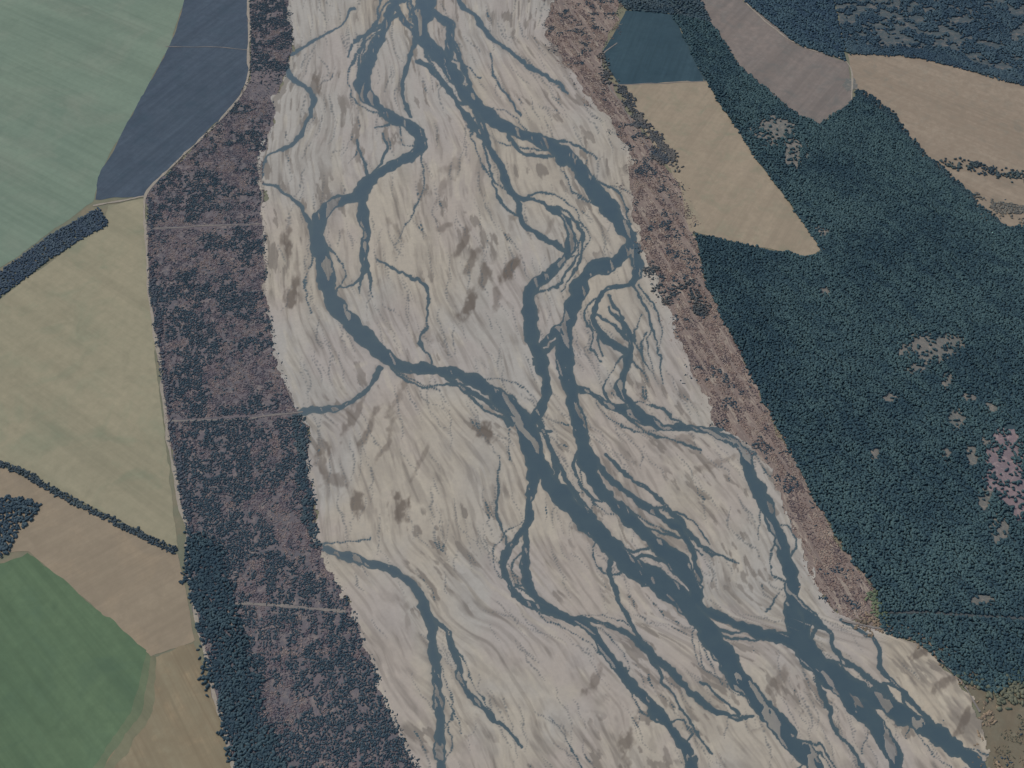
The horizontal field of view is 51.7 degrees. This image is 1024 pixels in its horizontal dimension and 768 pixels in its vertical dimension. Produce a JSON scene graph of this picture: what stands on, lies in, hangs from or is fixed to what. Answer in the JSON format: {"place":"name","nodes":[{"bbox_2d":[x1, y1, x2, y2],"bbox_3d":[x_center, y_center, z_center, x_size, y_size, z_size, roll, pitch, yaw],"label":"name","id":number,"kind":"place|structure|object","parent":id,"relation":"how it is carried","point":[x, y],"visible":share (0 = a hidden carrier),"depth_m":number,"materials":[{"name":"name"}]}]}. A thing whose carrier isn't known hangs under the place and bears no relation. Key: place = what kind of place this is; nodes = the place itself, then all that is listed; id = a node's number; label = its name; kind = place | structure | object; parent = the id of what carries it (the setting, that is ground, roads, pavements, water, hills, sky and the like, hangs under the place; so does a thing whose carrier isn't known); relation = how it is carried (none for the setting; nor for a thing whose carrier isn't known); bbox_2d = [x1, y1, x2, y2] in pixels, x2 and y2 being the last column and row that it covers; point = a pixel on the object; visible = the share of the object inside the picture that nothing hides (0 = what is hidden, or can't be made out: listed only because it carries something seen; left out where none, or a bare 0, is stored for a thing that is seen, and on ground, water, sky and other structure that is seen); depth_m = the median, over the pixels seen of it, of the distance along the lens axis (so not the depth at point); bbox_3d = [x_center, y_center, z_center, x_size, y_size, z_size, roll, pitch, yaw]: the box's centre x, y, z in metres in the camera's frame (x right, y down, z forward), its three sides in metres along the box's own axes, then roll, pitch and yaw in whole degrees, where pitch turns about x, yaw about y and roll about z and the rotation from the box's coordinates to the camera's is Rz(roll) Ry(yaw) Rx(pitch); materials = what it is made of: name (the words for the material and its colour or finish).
{"place":"outdoors","nodes":[
{"label":"outdoors","id":0,"kind":"place"},
{"bbox_2d":[0,553,145,767],"bbox_3d":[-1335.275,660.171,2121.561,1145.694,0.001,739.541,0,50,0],"label":"field","id":1,"kind":"structure","parent":0,"point":[71,662],"depth_m":2176.43,"materials":[{"name":"green plant"}]},
{"bbox_2d":[0,199,177,547],"bbox_3d":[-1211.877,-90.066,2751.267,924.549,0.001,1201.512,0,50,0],"label":"field","id":2,"kind":"structure","parent":0,"point":[81,418],"depth_m":2683.16,"materials":[{"name":"beige plant"}]},
{"bbox_2d":[0,207,107,297],"bbox_3d":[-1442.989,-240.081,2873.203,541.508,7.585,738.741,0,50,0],"label":"shelterbelt","id":3,"kind":"object","parent":2,"relation":"on","point":[64,234],"visible":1,"depth_m":2998.16,"materials":[{"name":"green plant"}]},
{"bbox_2d":[0,0,183,266],"bbox_3d":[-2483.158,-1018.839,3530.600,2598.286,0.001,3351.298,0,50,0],"label":"field","id":4,"kind":"structure","parent":0,"point":[75,77],"depth_m":3479.01,"materials":[{"name":"green plant"}]},
{"bbox_2d":[0,466,194,655],"bbox_3d":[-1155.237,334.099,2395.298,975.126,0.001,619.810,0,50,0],"label":"field","id":5,"kind":"structure","parent":0,"point":[128,583],"depth_m":2338.31,"materials":[{"name":"brown soil"}]},
{"bbox_2d":[0,494,41,557],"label":"woodland","id":6,"kind":"object","parent":5,"relation":"on","point":[19,505],"visible":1,"depth_m":2417.91,"materials":[{"name":"green plant"}]},
{"bbox_2d":[0,460,177,553],"bbox_3d":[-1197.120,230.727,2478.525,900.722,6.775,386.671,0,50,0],"label":"hedgerow","id":7,"kind":"object","parent":5,"relation":"on","point":[78,503],"visible":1,"depth_m":2434.16,"materials":[{"name":"green plant"}]},
{"bbox_2d":[93,196,143,205],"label":"dirt track","id":8,"kind":"structure","parent":0,"point":[117,201],"depth_m":3128.47,"materials":[{"name":"beige soil"}]},
{"bbox_2d":[93,652,150,767],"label":"grass strip","id":9,"kind":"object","parent":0,"point":[127,724],"depth_m":2116.24,"materials":[{"name":"green plant"}]},
{"bbox_2d":[104,656,155,767],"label":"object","id":10,"kind":"structure","parent":0,"point":[122,749],"depth_m":2108.31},
{"bbox_2d":[106,642,230,767],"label":"field","id":11,"kind":"structure","parent":0,"point":[180,728],"depth_m":2105.71,"materials":[{"name":"beige soil"}]},
{"bbox_2d":[95,0,248,199],"bbox_3d":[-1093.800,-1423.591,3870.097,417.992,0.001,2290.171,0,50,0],"label":"field","id":12,"kind":"structure","parent":0,"point":[190,95],"depth_m":3471.67,"materials":[{"name":"blue plant"}]},
{"bbox_2d":[143,0,250,767],"bbox_3d":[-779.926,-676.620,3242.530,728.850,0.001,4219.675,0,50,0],"label":"gravel track","id":13,"kind":"structure","parent":0,"point":[196,618],"depth_m":2747.95,"materials":[{"name":"grey gravel"}]},
{"bbox_2d":[146,223,259,228],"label":"dirt track","id":14,"kind":"structure","parent":0,"point":[197,225],"depth_m":3058.79,"materials":[{"name":"grey soil"}]},
{"bbox_2d":[166,46,246,49],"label":"dirt track","id":15,"kind":"structure","parent":0,"point":[203,46],"depth_m":3655.20,"materials":[{"name":"soil"}]},
{"bbox_2d":[260,153,293,403],"bbox_3d":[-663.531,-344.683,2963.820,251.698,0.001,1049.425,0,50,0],"label":"dirt track","id":16,"kind":"structure","parent":0,"point":[264,249],"depth_m":3054.57,"materials":[{"name":"grey soil"}]},
{"bbox_2d":[145,0,420,767],"bbox_3d":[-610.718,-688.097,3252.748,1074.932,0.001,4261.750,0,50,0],"label":"scrub ground","id":17,"kind":"structure","parent":0,"point":[285,699],"depth_m":2578.03,"materials":[{"name":"plant"}]},
{"bbox_2d":[147,201,193,532],"bbox_3d":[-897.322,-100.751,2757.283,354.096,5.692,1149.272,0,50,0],"label":"hedgerow","id":18,"kind":"object","parent":17,"relation":"on","point":[167,396],"visible":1,"depth_m":2669.77,"materials":[{"name":"green plant"}]},
{"bbox_2d":[167,411,302,421],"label":"dirt track","id":19,"kind":"structure","parent":17,"relation":"on","point":[236,419],"depth_m":2601.25,"materials":[{"name":"soil"}]},
{"bbox_2d":[178,527,294,767],"bbox_3d":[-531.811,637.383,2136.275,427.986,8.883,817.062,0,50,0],"label":"woodland","id":20,"kind":"object","parent":17,"relation":"on","point":[208,632],"visible":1,"depth_m":2189.44,"materials":[{"name":"green plant"}]},
{"bbox_2d":[288,414,321,548],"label":"hedgerow","id":21,"kind":"object","parent":17,"relation":"on","point":[301,443],"visible":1,"depth_m":2480.24,"materials":[{"name":"green plant"}]},
{"bbox_2d":[235,602,345,612],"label":"dirt track","id":22,"kind":"structure","parent":0,"point":[337,610],"depth_m":2272.71,"materials":[{"name":"grey soil"}]},
{"bbox_2d":[0,0,988,767],"bbox_3d":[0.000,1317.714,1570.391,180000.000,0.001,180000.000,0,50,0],"label":"ground","id":23,"kind":"structure","parent":0,"point":[178,520],"depth_m":2708.38,"materials":[{"name":"soil"}]},
{"bbox_2d":[257,0,990,767],"bbox_3d":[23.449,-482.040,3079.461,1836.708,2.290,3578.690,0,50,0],"label":"riverbed","id":24,"kind":"structure","parent":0,"point":[403,472],"depth_m":2541.89,"materials":[{"name":"beige gravel"}]},
{"bbox_2d":[262,0,988,767],"bbox_3d":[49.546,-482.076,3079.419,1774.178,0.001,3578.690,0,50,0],"label":"river water","id":25,"kind":"structure","parent":0,"point":[796,636],"depth_m":2508.43,"materials":[{"name":"blue liquid"}]},
{"bbox_2d":[601,43,650,170],"bbox_3d":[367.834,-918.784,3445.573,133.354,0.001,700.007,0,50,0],"label":"dirt track","id":26,"kind":"structure","parent":0,"point":[621,105],"depth_m":3433.27,"materials":[{"name":"brown soil"}]},
{"bbox_2d":[601,11,702,83],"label":"field","id":27,"kind":"structure","parent":0,"point":[650,47],"depth_m":3632.60,"materials":[{"name":"blue plant"}]},
{"bbox_2d":[620,81,703,84],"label":"dirt track","id":28,"kind":"structure","parent":0,"point":[659,83],"depth_m":3513.97,"materials":[{"name":"brown soil"}]},
{"bbox_2d":[617,0,710,21],"bbox_3d":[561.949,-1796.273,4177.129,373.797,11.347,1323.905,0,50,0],"label":"forest","id":29,"kind":"object","parent":0,"point":[658,6],"visible":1,"depth_m":3811.81,"materials":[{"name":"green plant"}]},
{"bbox_2d":[534,0,879,640],"bbox_3d":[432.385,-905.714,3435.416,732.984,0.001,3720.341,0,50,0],"label":"scrub ground","id":30,"kind":"structure","parent":0,"point":[560,7],"depth_m":2805.91,"materials":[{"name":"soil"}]},
{"bbox_2d":[596,50,683,171],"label":"hedgerow","id":31,"kind":"object","parent":30,"relation":"on","point":[622,89],"visible":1,"depth_m":3436.64,"materials":[{"name":"brown plant"}]},
{"bbox_2d":[626,116,678,167],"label":"hedgerow","id":32,"kind":"object","parent":30,"relation":"on","point":[657,156],"visible":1,"depth_m":3289.41,"materials":[{"name":"plant"}]},
{"bbox_2d":[642,260,711,316],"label":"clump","id":33,"kind":"object","parent":30,"relation":"on","point":[695,298],"visible":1,"depth_m":2881.22,"materials":[{"name":"plant"}]},
{"bbox_2d":[619,81,819,255],"bbox_3d":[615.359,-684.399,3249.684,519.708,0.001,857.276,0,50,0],"label":"field","id":34,"kind":"structure","parent":0,"point":[733,193],"depth_m":3209.93,"materials":[{"name":"beige soil"}]},
{"bbox_2d":[672,13,831,249],"bbox_3d":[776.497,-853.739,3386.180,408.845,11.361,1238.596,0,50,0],"label":"forest","id":35,"kind":"object","parent":0,"point":[709,65],"visible":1,"depth_m":3408.41,"materials":[{"name":"green plant"}]},
{"bbox_2d":[750,115,794,148],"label":"clearing","id":36,"kind":"structure","parent":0,"point":[780,126],"depth_m":3356.50,"materials":[{"name":"soil"}]},
{"bbox_2d":[702,0,851,124],"bbox_3d":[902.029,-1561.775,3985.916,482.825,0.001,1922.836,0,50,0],"label":"field","id":37,"kind":"structure","parent":0,"point":[803,81],"depth_m":3589.98,"materials":[{"name":"soil"}]},
{"bbox_2d":[744,0,846,60],"bbox_3d":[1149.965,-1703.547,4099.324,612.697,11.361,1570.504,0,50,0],"label":"forest","id":38,"kind":"object","parent":0,"point":[809,22],"visible":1,"depth_m":3750.97,"materials":[{"name":"green plant"}]},
{"bbox_2d":[785,139,808,168],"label":"clearing","id":39,"kind":"structure","parent":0,"point":[789,146],"depth_m":3274.81,"materials":[{"name":"soil"}]},
{"bbox_2d":[744,0,852,98],"bbox_3d":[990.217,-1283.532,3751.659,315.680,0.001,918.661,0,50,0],"label":"dirt track","id":40,"kind":"structure","parent":0,"point":[810,49],"depth_m":3639.39,"materials":[{"name":"brown soil"}]},
{"bbox_2d":[815,224,828,235],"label":"clearing","id":41,"kind":"structure","parent":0,"point":[824,233],"depth_m":3043.68,"materials":[{"name":"soil"}]},
{"bbox_2d":[819,287,829,296],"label":"clearing","id":42,"kind":"structure","parent":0,"point":[826,290],"depth_m":2889.71,"materials":[{"name":"soil"}]},
{"bbox_2d":[842,78,857,90],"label":"clearing","id":43,"kind":"structure","parent":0,"point":[847,84],"depth_m":3510.39,"materials":[{"name":"soil"}]},
{"bbox_2d":[694,93,1023,692],"bbox_3d":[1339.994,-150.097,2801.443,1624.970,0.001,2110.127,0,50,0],"label":"forest floor","id":44,"kind":"structure","parent":0,"point":[1010,426],"depth_m":2618.27,"materials":[{"name":"green plant"}]},
{"bbox_2d":[871,448,878,459],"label":"clearing","id":45,"kind":"structure","parent":44,"relation":"on","point":[875,452],"depth_m":2534.59,"materials":[{"name":"soil"}]},
{"bbox_2d":[864,590,888,625],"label":"shrubs","id":46,"kind":"object","parent":44,"relation":"on","point":[874,599],"visible":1,"depth_m":2276.04,"materials":[{"name":"green plant"}]},
{"bbox_2d":[854,611,1003,767],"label":"hedgerow","id":47,"kind":"object","parent":44,"relation":"on","point":[877,623],"visible":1,"depth_m":2208.74,"materials":[{"name":"green plant"}]},
{"bbox_2d":[854,89,1006,230],"bbox_3d":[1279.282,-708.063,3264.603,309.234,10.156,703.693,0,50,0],"label":"shelterbelt","id":48,"kind":"object","parent":44,"relation":"on","point":[877,104],"visible":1,"depth_m":3256.07,"materials":[{"name":"green plant"}]},
{"bbox_2d":[942,448,950,460],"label":"clearing","id":49,"kind":"structure","parent":44,"relation":"on","point":[947,453],"depth_m":2534.57,"materials":[{"name":"soil"}]},
{"bbox_2d":[948,408,965,430],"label":"clearing","id":50,"kind":"structure","parent":44,"relation":"on","point":[955,415],"depth_m":2603.61,"materials":[{"name":"soil"}]},
{"bbox_2d":[966,446,980,464],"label":"clearing","id":51,"kind":"structure","parent":44,"relation":"on","point":[972,458],"depth_m":2529.23,"materials":[{"name":"soil"}]},
{"bbox_2d":[970,595,993,604],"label":"clearing","id":52,"kind":"structure","parent":44,"relation":"on","point":[982,598],"depth_m":2283.61,"materials":[{"name":"soil"}]},
{"bbox_2d":[978,486,992,509],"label":"clearing","id":53,"kind":"structure","parent":44,"relation":"on","point":[982,504],"depth_m":2450.00,"materials":[{"name":"soil"}]},
{"bbox_2d":[982,435,990,446],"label":"clearing","id":54,"kind":"structure","parent":44,"relation":"on","point":[986,441],"depth_m":2559.61,"materials":[{"name":"soil"}]},
{"bbox_2d":[981,400,1000,415],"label":"clearing","id":55,"kind":"structure","parent":44,"relation":"on","point":[992,407],"depth_m":2625.85,"materials":[{"name":"soil"}]},
{"bbox_2d":[989,513,1008,542],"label":"clearing","id":56,"kind":"structure","parent":44,"relation":"on","point":[1003,526],"depth_m":2397.52,"materials":[{"name":"soil"}]},
{"bbox_2d":[982,428,1023,500],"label":"clearing","id":57,"kind":"structure","parent":44,"relation":"on","point":[1001,466],"depth_m":2519.83,"materials":[{"name":"pink soil"}]},
{"bbox_2d":[1004,470,1023,520],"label":"clearing","id":58,"kind":"structure","parent":44,"relation":"on","point":[1010,493],"depth_m":2453.67,"materials":[{"name":"pink soil"}]},
{"bbox_2d":[883,393,895,401],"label":"clearing","id":59,"kind":"structure","parent":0,"point":[887,397],"depth_m":2646.29,"materials":[{"name":"soil"}]},
{"bbox_2d":[842,620,980,711],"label":"dirt track","id":60,"kind":"structure","parent":0,"point":[965,687],"depth_m":2219.34,"materials":[{"name":"soil"}]},
{"bbox_2d":[902,362,924,373],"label":"clearing","id":61,"kind":"structure","parent":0,"point":[914,366],"depth_m":2710.42,"materials":[{"name":"soil"}]},
{"bbox_2d":[899,331,955,364],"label":"clearing","id":62,"kind":"structure","parent":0,"point":[923,343],"depth_m":2752.78,"materials":[{"name":"soil"}]},
{"bbox_2d":[835,0,1023,72],"bbox_3d":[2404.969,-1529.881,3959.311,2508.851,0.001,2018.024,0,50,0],"label":"forest floor","id":63,"kind":"structure","parent":0,"point":[954,36],"depth_m":3729.41,"materials":[{"name":"soil"}]},
{"bbox_2d":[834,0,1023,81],"bbox_3d":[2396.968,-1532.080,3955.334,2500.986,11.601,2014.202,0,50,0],"label":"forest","id":64,"kind":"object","parent":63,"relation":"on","point":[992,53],"visible":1,"depth_m":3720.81,"materials":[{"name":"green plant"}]},
{"bbox_2d":[846,43,1023,85],"bbox_3d":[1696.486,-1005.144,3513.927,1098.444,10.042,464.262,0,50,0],"label":"shelterbelt","id":65,"kind":"object","parent":63,"relation":"on","point":[979,65],"visible":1,"depth_m":3598.76,"materials":[{"name":"green plant"}]},
{"bbox_2d":[848,54,1023,226],"bbox_3d":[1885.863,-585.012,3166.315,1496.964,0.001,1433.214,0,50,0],"label":"field","id":66,"kind":"structure","parent":0,"point":[948,112],"depth_m":3404.78,"materials":[{"name":"beige soil"}]},
{"bbox_2d":[939,157,1023,182],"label":"shelterbelt","id":67,"kind":"object","parent":66,"relation":"on","point":[1016,173],"visible":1,"depth_m":3220.62,"materials":[{"name":"green plant"}]},
{"bbox_2d":[973,192,1023,223],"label":"hedgerow","id":68,"kind":"object","parent":66,"relation":"on","point":[997,208],"visible":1,"depth_m":3108.34,"materials":[{"name":"green plant"}]},
{"bbox_2d":[941,372,952,389],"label":"clearing","id":69,"kind":"structure","parent":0,"point":[949,377],"depth_m":2679.96,"materials":[{"name":"soil"}]},
{"bbox_2d":[883,610,1023,619],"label":"forest road","id":70,"kind":"structure","parent":0,"point":[939,612],"depth_m":2260.28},
{"bbox_2d":[938,333,968,347],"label":"clearing","id":71,"kind":"structure","parent":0,"point":[944,340],"depth_m":2770.89,"materials":[{"name":"soil"}]},
{"bbox_2d":[959,393,976,400],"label":"clearing","id":72,"kind":"structure","parent":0,"point":[973,397],"depth_m":2646.27,"materials":[{"name":"soil"}]},
{"bbox_2d":[961,679,1023,767],"bbox_3d":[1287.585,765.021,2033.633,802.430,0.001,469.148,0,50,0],"label":"field","id":73,"kind":"structure","parent":0,"point":[1007,719],"depth_m":2099.11,"materials":[{"name":"brown plant"}]},
{"bbox_2d":[956,667,1023,710],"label":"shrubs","id":74,"kind":"object","parent":73,"relation":"on","point":[1013,688],"visible":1,"depth_m":2145.66,"materials":[{"name":"green plant"}]},
{"bbox_2d":[980,679,1023,767],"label":"scrub","id":75,"kind":"object","parent":73,"relation":"on","point":[1009,762],"visible":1,"depth_m":2072.40,"materials":[{"name":"green plant"}]}
]}

